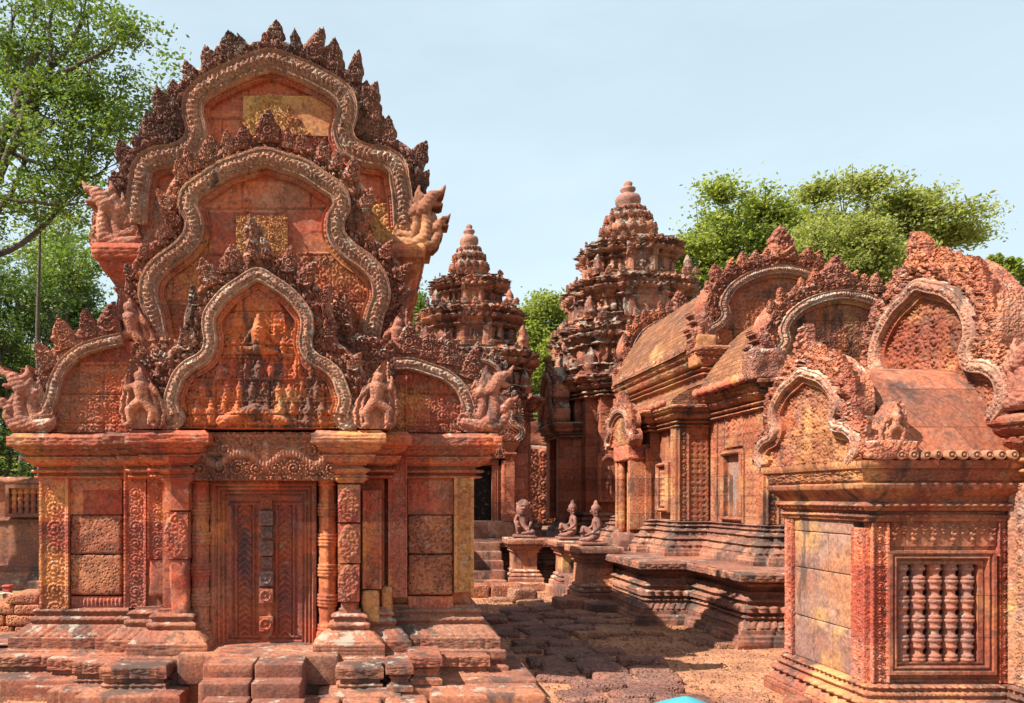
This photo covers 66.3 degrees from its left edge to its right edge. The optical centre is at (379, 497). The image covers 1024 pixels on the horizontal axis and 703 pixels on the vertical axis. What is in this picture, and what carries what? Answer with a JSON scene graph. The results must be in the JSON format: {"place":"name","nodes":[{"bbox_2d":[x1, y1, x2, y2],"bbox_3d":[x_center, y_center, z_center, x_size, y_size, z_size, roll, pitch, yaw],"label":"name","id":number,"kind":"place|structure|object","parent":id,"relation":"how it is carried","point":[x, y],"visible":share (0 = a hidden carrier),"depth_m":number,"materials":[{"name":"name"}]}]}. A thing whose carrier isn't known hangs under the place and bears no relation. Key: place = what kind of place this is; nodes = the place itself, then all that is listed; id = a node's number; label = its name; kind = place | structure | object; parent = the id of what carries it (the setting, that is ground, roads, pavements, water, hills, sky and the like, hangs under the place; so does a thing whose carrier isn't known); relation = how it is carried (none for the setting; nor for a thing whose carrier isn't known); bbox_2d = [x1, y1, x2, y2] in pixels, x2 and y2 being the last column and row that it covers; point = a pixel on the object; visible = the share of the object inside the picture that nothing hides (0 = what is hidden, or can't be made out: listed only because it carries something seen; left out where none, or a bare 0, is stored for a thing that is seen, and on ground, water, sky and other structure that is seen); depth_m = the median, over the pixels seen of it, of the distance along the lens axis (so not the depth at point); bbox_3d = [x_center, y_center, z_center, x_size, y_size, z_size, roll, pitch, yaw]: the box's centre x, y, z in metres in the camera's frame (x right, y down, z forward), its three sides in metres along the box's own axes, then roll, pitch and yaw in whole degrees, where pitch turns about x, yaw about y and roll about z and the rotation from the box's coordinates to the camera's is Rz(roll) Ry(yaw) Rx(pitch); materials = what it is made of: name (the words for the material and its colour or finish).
{"place":"outdoors","nodes":[
{"label":"outdoors","id":0,"kind":"place"},
{"bbox_2d":[0,562,690,599],"bbox_3d":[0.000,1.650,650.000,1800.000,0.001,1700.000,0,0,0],"label":"ground","id":1,"kind":"structure","parent":0,"point":[1,591],"depth_m":13.47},
{"bbox_2d":[0,585,13,598],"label":"barrier post","id":2,"kind":"object","parent":1,"relation":"on","point":[7,589],"visible":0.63,"depth_m":10.15,"materials":[{"name":"red paint"}]},
{"bbox_2d":[0,415,34,475],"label":"distant wood","id":3,"kind":"object","parent":1,"relation":"on","point":[16,457],"depth_m":28.56,"materials":[{"name":"green plant"}]},
{"bbox_2d":[0,477,38,590],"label":"enclosure wall","id":4,"kind":"structure","parent":1,"relation":"on","point":[19,533],"depth_m":13.77,"materials":[{"name":"stone"}]},
{"bbox_2d":[5,485,38,516],"bbox_3d":[-6.268,0.061,13.778,0.826,0.581,0.161,0,0,0],"label":"window frame","id":5,"kind":"structure","parent":4,"relation":"in","point":[11,498],"depth_m":13.75,"materials":[{"name":"stone"}]},
{"bbox_2d":[0,589,38,631],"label":"broken wall","id":6,"kind":"structure","parent":1,"relation":"on","point":[16,610],"depth_m":8.37,"materials":[{"name":"stone"}]},
{"bbox_2d":[0,157,94,475],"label":"thin tree","id":7,"kind":"object","parent":1,"relation":"on","point":[37,322],"visible":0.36,"depth_m":15.48,"materials":[{"name":"green plant"}]},
{"bbox_2d":[0,261,99,476],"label":"leafy tree","id":8,"kind":"object","parent":1,"relation":"on","point":[19,320],"visible":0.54,"depth_m":17.27,"materials":[{"name":"green plant"}]},
{"bbox_2d":[0,223,108,476],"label":"leafy tree","id":9,"kind":"object","parent":1,"relation":"on","point":[78,275],"visible":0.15,"depth_m":18.84,"materials":[{"name":"green plant"}]},
{"bbox_2d":[0,206,115,476],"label":"leafy tree","id":10,"kind":"object","parent":1,"relation":"on","point":[29,303],"visible":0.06,"depth_m":23.87,"materials":[{"name":"green plant"}]},
{"bbox_2d":[11,235,115,476],"bbox_3d":[-7.177,-2.727,21.126,5.339,8.671,4.187,0,0,0],"label":"leafy tree","id":11,"kind":"object","parent":1,"relation":"on","point":[75,315],"visible":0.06,"depth_m":20.66,"materials":[{"name":"green plant"}]},
{"bbox_2d":[0,0,191,256],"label":"broad tree","id":12,"kind":"object","parent":1,"relation":"on","point":[29,87],"visible":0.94,"depth_m":12.93,"materials":[{"name":"green plant"}]},
{"bbox_2d":[413,278,430,338],"bbox_3d":[2.166,-3.917,32.993,3.809,11.035,5.440,0,0,0],"label":"leafy tree","id":13,"kind":"object","parent":1,"relation":"on","point":[420,303],"visible":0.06,"depth_m":32.92,"materials":[{"name":"green plant"}]},
{"bbox_2d":[516,284,567,419],"bbox_3d":[6.578,-3.493,30.192,5.120,9.466,4.535,0,0,0],"label":"bushy tree","id":14,"kind":"object","parent":1,"relation":"on","point":[538,310],"visible":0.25,"depth_m":29.34,"materials":[{"name":"green plant"}]},
{"bbox_2d":[668,160,822,296],"bbox_3d":[11.999,-5.711,26.083,6.028,10.128,4.606,0,0,0],"label":"spreading tree","id":15,"kind":"object","parent":1,"relation":"on","point":[721,236],"visible":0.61,"depth_m":25.27,"materials":[{"name":"green plant"}]},
{"bbox_2d":[762,194,908,284],"bbox_3d":[13.741,-4.613,23.167,5.197,8.109,4.380,0,0,15],"label":"bushy tree","id":16,"kind":"object","parent":1,"relation":"on","point":[869,248],"visible":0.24,"depth_m":22.29,"materials":[{"name":"green plant"}]},
{"bbox_2d":[775,160,1016,267],"bbox_3d":[19.629,-6.538,28.949,9.589,11.586,4.229,0,0,0],"label":"spreading tree","id":17,"kind":"object","parent":1,"relation":"on","point":[927,212],"visible":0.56,"depth_m":28.31,"materials":[{"name":"green plant"}]},
{"bbox_2d":[985,252,1023,286],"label":"spreading tree","id":18,"kind":"object","parent":1,"relation":"on","point":[1012,266],"visible":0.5,"depth_m":24.82,"materials":[{"name":"green plant"}]},
{"bbox_2d":[2,590,784,702],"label":"ground","id":19,"kind":"structure","parent":0,"point":[748,679],"depth_m":7.72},
{"bbox_2d":[0,19,546,702],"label":"library shrine","id":20,"kind":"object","parent":19,"relation":"on","point":[254,423],"visible":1,"depth_m":6.63,"materials":[{"name":"stone"}]},
{"bbox_2d":[227,496,301,642],"bbox_3d":[-0.998,0.633,6.683,0.648,1.288,0.234,0,0,0],"label":"false door","id":21,"kind":"structure","parent":20,"relation":"in","point":[264,533],"depth_m":6.67,"materials":[{"name":"stone"}]},
{"bbox_2d":[471,582,489,597],"bbox_3d":[1.552,1.540,12.745,0.505,0.230,0.352,2,3,-1],"label":"loose block","id":22,"kind":"object","parent":19,"relation":"on","point":[481,590],"depth_m":12.58,"materials":[{"name":"stone"}]},
{"bbox_2d":[480,612,506,617],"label":"paving stone","id":23,"kind":"object","parent":19,"relation":"on","point":[483,614],"visible":0.17,"depth_m":10.29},
{"bbox_2d":[484,616,507,625],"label":"paving stone","id":24,"kind":"object","parent":19,"relation":"on","point":[492,620],"visible":0.45,"depth_m":9.69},
{"bbox_2d":[487,596,508,601],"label":"paving stone","id":25,"kind":"object","parent":19,"relation":"on","point":[497,599],"visible":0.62,"depth_m":12.18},
{"bbox_2d":[492,626,515,630],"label":"paving stone","id":26,"kind":"object","parent":19,"relation":"on","point":[509,628],"visible":0.3,"depth_m":9.19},
{"bbox_2d":[489,582,520,597],"bbox_3d":[2.083,1.540,12.717,0.513,0.229,0.355,2,3,3],"label":"loose block","id":27,"kind":"object","parent":19,"relation":"on","point":[498,589],"depth_m":12.56,"materials":[{"name":"stone"}]},
{"bbox_2d":[495,630,519,637],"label":"paving stone","id":28,"kind":"object","parent":19,"relation":"on","point":[512,634],"visible":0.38,"depth_m":8.87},
{"bbox_2d":[494,622,523,629],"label":"paving stone","id":29,"kind":"object","parent":19,"relation":"on","point":[516,625],"visible":0.32,"depth_m":9.44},
{"bbox_2d":[499,607,523,610],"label":"paving stone","id":30,"kind":"object","parent":19,"relation":"on","point":[501,608],"visible":0.16,"depth_m":10.94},
{"bbox_2d":[500,608,529,615],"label":"paving stone","id":31,"kind":"object","parent":19,"relation":"on","point":[506,612],"visible":0.47,"depth_m":10.53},
{"bbox_2d":[506,587,537,602],"bbox_3d":[2.247,1.539,12.146,0.439,0.243,0.333,2,3,-11],"label":"loose block","id":32,"kind":"object","parent":19,"relation":"on","point":[514,594],"depth_m":12.01,"materials":[{"name":"stone"}]},
{"bbox_2d":[507,615,538,622],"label":"paving stone","id":33,"kind":"object","parent":19,"relation":"on","point":[513,618],"visible":0.52,"depth_m":10.00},
{"bbox_2d":[502,537,546,589],"bbox_3d":[2.565,1.171,13.749,0.715,0.909,0.752,0,0,0],"label":"statue pedestal","id":34,"kind":"object","parent":19,"relation":"on","point":[522,571],"visible":0.94,"depth_m":13.48,"materials":[{"name":"stone"}]},
{"bbox_2d":[512,499,534,537],"bbox_3d":[2.570,0.367,13.681,0.398,0.676,0.432,0,0,12],"label":"guardian statue","id":35,"kind":"object","parent":34,"relation":"on","point":[523,510],"visible":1,"depth_m":13.68,"materials":[{"name":"stone"}]},
{"bbox_2d":[509,645,541,653],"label":"paving stone","id":36,"kind":"object","parent":19,"relation":"on","point":[531,649],"visible":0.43,"depth_m":8.03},
{"bbox_2d":[510,612,543,620],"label":"paving stone","id":37,"kind":"object","parent":19,"relation":"on","point":[538,617],"visible":0.41,"depth_m":10.31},
{"bbox_2d":[511,638,546,648],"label":"paving stone","id":38,"kind":"object","parent":19,"relation":"on","point":[539,643],"visible":0.56,"depth_m":8.27,"materials":[{"name":"stone"}]},
{"bbox_2d":[519,620,538,625],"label":"paving stone","id":39,"kind":"object","parent":19,"relation":"on","point":[524,622],"visible":0.23,"depth_m":9.76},
{"bbox_2d":[516,598,543,603],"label":"paving stone","id":40,"kind":"object","parent":19,"relation":"on","point":[538,599],"visible":0.34,"depth_m":11.89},
{"bbox_2d":[518,601,542,605],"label":"paving stone","id":41,"kind":"object","parent":19,"relation":"on","point":[520,603],"visible":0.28,"depth_m":11.75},
{"bbox_2d":[518,626,549,632],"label":"paving stone","id":42,"kind":"object","parent":19,"relation":"on","point":[526,629],"visible":0.41,"depth_m":9.19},
{"bbox_2d":[522,602,550,607],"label":"paving stone","id":43,"kind":"object","parent":19,"relation":"on","point":[525,605],"visible":0.37,"depth_m":11.37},
{"bbox_2d":[524,623,555,629],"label":"paving stone","id":44,"kind":"object","parent":19,"relation":"on","point":[551,626],"visible":0.45,"depth_m":9.48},
{"bbox_2d":[525,635,556,642],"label":"paving stone","id":45,"kind":"object","parent":19,"relation":"on","point":[544,638],"visible":0.27,"depth_m":8.71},
{"bbox_2d":[529,606,554,612],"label":"paving stone","id":46,"kind":"object","parent":19,"relation":"on","point":[537,609],"visible":0.48,"depth_m":10.79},
{"bbox_2d":[526,654,566,668],"bbox_3d":[1.624,1.621,7.460,0.383,0.150,0.308,-3,3,3],"label":"paving stone","id":47,"kind":"object","parent":19,"relation":"on","point":[534,662],"visible":0.5,"depth_m":7.40,"materials":[{"name":"stone"}]},
{"bbox_2d":[524,629,569,639],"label":"paving stone","id":48,"kind":"object","parent":19,"relation":"on","point":[559,634],"visible":0.5,"depth_m":8.86,"materials":[{"name":"stone"}]},
{"bbox_2d":[536,611,561,614],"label":"paving stone","id":49,"kind":"object","parent":19,"relation":"on","point":[538,613],"visible":0.19,"depth_m":10.65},
{"bbox_2d":[541,612,568,618],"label":"paving stone","id":50,"kind":"object","parent":19,"relation":"on","point":[553,615],"visible":0.57,"depth_m":10.24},
{"bbox_2d":[543,618,573,626],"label":"paving stone","id":51,"kind":"object","parent":19,"relation":"on","point":[561,622],"visible":0.39,"depth_m":9.72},
{"bbox_2d":[534,671,586,683],"bbox_3d":[1.626,1.659,6.883,0.467,0.148,0.351,3,2,10],"label":"paving stone","id":52,"kind":"object","parent":19,"relation":"on","point":[552,677],"visible":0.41,"depth_m":6.81,"materials":[{"name":"stone"}]},
{"bbox_2d":[541,661,579,673],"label":"paving stone","id":53,"kind":"object","parent":19,"relation":"on","point":[560,666],"visible":0.52,"depth_m":7.11,"materials":[{"name":"stone"}]},
{"bbox_2d":[545,539,579,595],"bbox_3d":[3.231,1.170,12.983,0.709,0.908,0.781,0,0,0],"label":"statue pedestal","id":54,"kind":"object","parent":19,"relation":"on","point":[564,563],"visible":0.44,"depth_m":12.77,"materials":[{"name":"stone"}]},
{"bbox_2d":[555,500,580,539],"bbox_3d":[3.192,0.370,12.967,0.387,0.663,0.368,0,0,0],"label":"guardian statue","id":55,"kind":"object","parent":54,"relation":"on","point":[570,532],"visible":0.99,"depth_m":12.92,"materials":[{"name":"stone"}]},
{"bbox_2d":[543,647,583,661],"bbox_3d":[1.866,1.610,7.789,0.383,0.150,0.308,1,3,7],"label":"paving stone","id":56,"kind":"object","parent":19,"relation":"on","point":[569,654],"visible":0.5,"depth_m":7.70,"materials":[{"name":"stone"}]},
{"bbox_2d":[546,639,591,648],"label":"paving stone","id":57,"kind":"object","parent":19,"relation":"on","point":[563,643],"visible":0.48,"depth_m":8.25,"materials":[{"name":"stone"}]},
{"bbox_2d":[551,596,589,609],"bbox_3d":[2.750,1.546,11.000,0.513,0.219,0.317,2,3,-6],"label":"loose block","id":58,"kind":"object","parent":19,"relation":"on","point":[565,602],"depth_m":10.85,"materials":[{"name":"stone"}]},
{"bbox_2d":[556,624,592,635],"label":"paving stone","id":59,"kind":"object","parent":19,"relation":"on","point":[569,630],"visible":0.49,"depth_m":9.13,"materials":[{"name":"stone"}]},
{"bbox_2d":[563,609,595,615],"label":"paving stone","id":60,"kind":"object","parent":19,"relation":"on","point":[575,611],"visible":0.29,"depth_m":10.62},
{"bbox_2d":[568,613,594,619],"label":"paving stone","id":61,"kind":"object","parent":19,"relation":"on","point":[573,616],"visible":0.36,"depth_m":10.28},
{"bbox_2d":[567,646,595,653],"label":"paving stone","id":62,"kind":"object","parent":19,"relation":"on","point":[585,649],"visible":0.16,"depth_m":8.02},
{"bbox_2d":[556,687,607,702],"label":"paving stone","id":63,"kind":"object","parent":19,"relation":"on","point":[582,695],"visible":0.92,"depth_m":6.12,"materials":[{"name":"stone"}]},
{"bbox_2d":[572,630,605,638],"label":"paving stone","id":64,"kind":"object","parent":19,"relation":"on","point":[594,634],"visible":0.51,"depth_m":8.85,"materials":[{"name":"stone"}]},
{"bbox_2d":[573,619,607,625],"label":"paving stone","id":65,"kind":"object","parent":19,"relation":"on","point":[593,622],"visible":0.5,"depth_m":9.68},
{"bbox_2d":[577,616,605,620],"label":"paving stone","id":66,"kind":"object","parent":19,"relation":"on","point":[594,617],"visible":0.37,"depth_m":10.09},
{"bbox_2d":[572,657,611,662],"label":"paving stone","id":67,"kind":"object","parent":19,"relation":"on","point":[601,659],"visible":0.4,"depth_m":7.45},
{"bbox_2d":[561,544,623,600],"bbox_3d":[3.210,1.171,11.550,0.754,0.909,0.848,0,0,0],"label":"statue pedestal","id":68,"kind":"object","parent":19,"relation":"on","point":[593,570],"visible":0.8,"depth_m":11.28,"materials":[{"name":"stone"}]},
{"bbox_2d":[576,500,607,544],"bbox_3d":[3.182,0.370,11.537,0.387,0.663,0.368,0,0,0],"label":"guardian statue","id":69,"kind":"object","parent":68,"relation":"on","point":[593,535],"visible":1,"depth_m":11.49,"materials":[{"name":"stone"}]},
{"bbox_2d":[569,678,626,691],"bbox_3d":[1.861,1.635,6.558,0.459,0.148,0.238,-3,0,8],"label":"paving stone","id":70,"kind":"object","parent":19,"relation":"on","point":[605,685],"visible":0.42,"depth_m":6.48,"materials":[{"name":"stone"}]},
{"bbox_2d":[583,654,616,662],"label":"paving stone","id":71,"kind":"object","parent":19,"relation":"on","point":[611,658],"visible":0.23,"depth_m":7.76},
{"bbox_2d":[573,661,629,677],"bbox_3d":[2.057,1.631,7.176,0.467,0.148,0.351,3,0,-8],"label":"paving stone","id":72,"kind":"object","parent":19,"relation":"on","point":[588,669],"visible":0.43,"depth_m":7.09,"materials":[{"name":"stone"}]},
{"bbox_2d":[583,600,620,612],"bbox_3d":[3.181,1.561,10.748,0.606,0.189,0.337,2,3,0],"label":"loose block","id":73,"kind":"object","parent":19,"relation":"on","point":[595,606],"depth_m":10.59,"materials":[{"name":"stone"}]},
{"bbox_2d":[590,647,626,655],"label":"paving stone","id":74,"kind":"object","parent":19,"relation":"on","point":[612,651],"visible":0.45,"depth_m":8.02,"materials":[{"name":"stone"}]},
{"bbox_2d":[596,613,623,618],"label":"paving stone","id":75,"kind":"object","parent":19,"relation":"on","point":[611,615],"visible":0.38,"depth_m":10.26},
{"bbox_2d":[592,672,632,679],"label":"paving stone","id":76,"kind":"object","parent":19,"relation":"on","point":[609,675],"visible":0.4,"depth_m":6.79,"materials":[{"name":"stone"}]},
{"bbox_2d":[594,624,631,629],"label":"paving stone","id":77,"kind":"object","parent":19,"relation":"on","point":[627,626],"visible":0.35,"depth_m":9.48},
{"bbox_2d":[594,626,634,636],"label":"paving stone","id":78,"kind":"object","parent":19,"relation":"on","point":[609,631],"visible":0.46,"depth_m":9.10,"materials":[{"name":"stone"}]},
{"bbox_2d":[605,617,635,625],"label":"paving stone","id":79,"kind":"object","parent":19,"relation":"on","point":[623,621],"visible":0.48,"depth_m":9.70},
{"bbox_2d":[474,526,784,649],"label":"temple platform","id":80,"kind":"structure","parent":19,"relation":"on","point":[741,606],"depth_m":9.72,"materials":[{"name":"stone"}]},
{"bbox_2d":[596,224,886,566],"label":"long hall","id":81,"kind":"structure","parent":80,"relation":"on","point":[693,382],"depth_m":10.98,"materials":[{"name":"stone"}]},
{"bbox_2d":[626,462,637,531],"bbox_3d":[4.080,0.025,12.225,0.164,1.252,0.553,0,0,0],"label":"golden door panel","id":82,"kind":"structure","parent":81,"relation":"in","point":[626,462],"depth_m":12.45,"materials":[{"name":"stone"}]},
{"bbox_2d":[655,462,670,511],"bbox_3d":[4.289,-0.150,11.500,0.192,0.740,0.440,0,0,0],"label":"window frame","id":83,"kind":"structure","parent":81,"relation":"in","point":[662,475],"depth_m":11.52,"materials":[{"name":"stone"}]},
{"bbox_2d":[720,448,744,522],"bbox_3d":[4.779,-0.155,10.300,0.192,0.970,0.640,0,0,0],"label":"window frame","id":84,"kind":"structure","parent":81,"relation":"in","point":[724,455],"depth_m":10.36,"materials":[{"name":"stone"}]},
{"bbox_2d":[472,592,786,700],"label":"dry leaves","id":85,"kind":"object","parent":19,"relation":"on","point":[713,681],"visible":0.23,"depth_m":7.92,"materials":[{"name":"brown plant"}]},
{"bbox_2d":[607,698,651,702],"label":"paving stone","id":86,"kind":"object","parent":19,"relation":"on","point":[628,700],"visible":1,"depth_m":5.92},
{"bbox_2d":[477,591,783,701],"bbox_3d":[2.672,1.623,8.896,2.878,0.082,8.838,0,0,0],"label":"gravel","id":87,"kind":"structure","parent":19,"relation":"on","point":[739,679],"depth_m":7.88,"materials":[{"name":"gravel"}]},
{"bbox_2d":[616,655,667,667],"bbox_3d":[2.558,1.626,7.514,0.460,0.148,0.238,2,0,6],"label":"paving stone","id":88,"kind":"object","parent":19,"relation":"on","point":[625,661],"visible":0.52,"depth_m":7.42,"materials":[{"name":"stone"}]},
{"bbox_2d":[608,686,676,702],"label":"paving stone","id":89,"kind":"object","parent":19,"relation":"on","point":[649,693],"visible":0.66,"depth_m":6.15,"materials":[{"name":"stone"}]},
{"bbox_2d":[629,628,664,636],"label":"paving stone","id":90,"kind":"object","parent":19,"relation":"on","point":[651,632],"visible":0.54,"depth_m":9.08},
{"bbox_2d":[627,665,673,676],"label":"paving stone","id":91,"kind":"object","parent":19,"relation":"on","point":[635,671],"visible":0.44,"depth_m":7.12,"materials":[{"name":"stone"}]},
{"bbox_2d":[623,677,684,693],"bbox_3d":[2.313,1.634,6.532,0.467,0.148,0.351,-2,-1,-1],"label":"paving stone","id":92,"kind":"object","parent":19,"relation":"on","point":[670,684],"visible":0.48,"depth_m":6.47,"materials":[{"name":"stone"}]},
{"bbox_2d":[637,672,682,684],"bbox_3d":[2.499,1.636,6.839,0.363,0.142,0.246,-1,-4,10],"label":"paving stone","id":93,"kind":"object","parent":19,"relation":"on","point":[676,677],"visible":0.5,"depth_m":6.76,"materials":[{"name":"stone"}]},
{"bbox_2d":[656,696,705,702],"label":"umbrella","id":94,"kind":"object","parent":19,"relation":"on","point":[684,699],"visible":1,"depth_m":4.03,"materials":[{"name":"teal fabric"}]},
{"bbox_2d":[654,693,714,702],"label":"paving stone","id":95,"kind":"object","parent":19,"relation":"on","point":[658,697],"visible":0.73,"depth_m":5.99,"materials":[{"name":"stone"}]},
{"bbox_2d":[685,628,705,633],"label":"paving stone","id":96,"kind":"object","parent":19,"relation":"on","point":[695,630],"visible":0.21,"depth_m":9.11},
{"bbox_2d":[682,635,719,645],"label":"paving stone","id":97,"kind":"object","parent":19,"relation":"on","point":[698,640],"visible":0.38,"depth_m":8.62,"materials":[{"name":"stone"}]},
{"bbox_2d":[708,640,735,648],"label":"paving stone","id":98,"kind":"object","parent":19,"relation":"on","point":[721,644],"visible":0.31,"depth_m":8.32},
{"bbox_2d":[718,698,765,702],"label":"paving stone","id":99,"kind":"object","parent":19,"relation":"on","point":[727,700],"visible":1,"depth_m":5.93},
{"bbox_2d":[720,692,772,702],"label":"paving stone","id":100,"kind":"object","parent":19,"relation":"on","point":[756,696],"visible":0.72,"depth_m":6.20,"materials":[{"name":"stone"}]},
{"bbox_2d":[783,695,811,702],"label":"loose block","id":101,"kind":"object","parent":19,"relation":"on","point":[795,699],"depth_m":5.58,"materials":[{"name":"stone"}]},
{"bbox_2d":[752,231,1023,702],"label":"gate building","id":102,"kind":"structure","parent":19,"relation":"on","point":[890,466],"depth_m":5.51,"materials":[{"name":"stone"}]},
{"bbox_2d":[906,570,957,652],"bbox_3d":[4.000,0.800,5.640,0.800,1.000,0.040,0,0,0],"label":"blind window back","id":103,"kind":"structure","parent":102,"relation":"in","point":[907,572],"depth_m":5.62,"materials":[{"name":"red stone"}]},
{"bbox_2d":[888,550,996,674],"bbox_3d":[4.000,0.820,5.524,0.760,0.880,0.152,0,0,0],"label":"window frame","id":104,"kind":"structure","parent":102,"relation":"in","point":[975,582],"depth_m":5.48,"materials":[{"name":"stone"}]},
{"bbox_2d":[413,224,545,537],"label":"temple tower","id":105,"kind":"structure","parent":0,"point":[469,309],"depth_m":16.13,"materials":[{"name":"stone"}]},
{"bbox_2d":[474,466,490,519],"bbox_3d":[2.000,-0.130,15.780,0.600,1.260,0.040,0,0,0],"label":"dark doorway","id":106,"kind":"structure","parent":105,"relation":"in","point":[482,486],"depth_m":15.76,"materials":[{"name":"stone"}]},
{"bbox_2d":[0,0,1023,451],"label":"sky","id":107,"kind":"structure","parent":0,"point":[533,116],"materials":[{"name":"blue"}]},
{"bbox_2d":[530,420,556,525],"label":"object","id":108,"kind":"structure","parent":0,"point":[538,503],"depth_m":23.86,"materials":[{"name":"stone"}]},
{"bbox_2d":[538,181,701,534],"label":"temple tower","id":109,"kind":"structure","parent":0,"point":[627,259],"depth_m":17.14,"materials":[{"name":"stone"}]}
]}

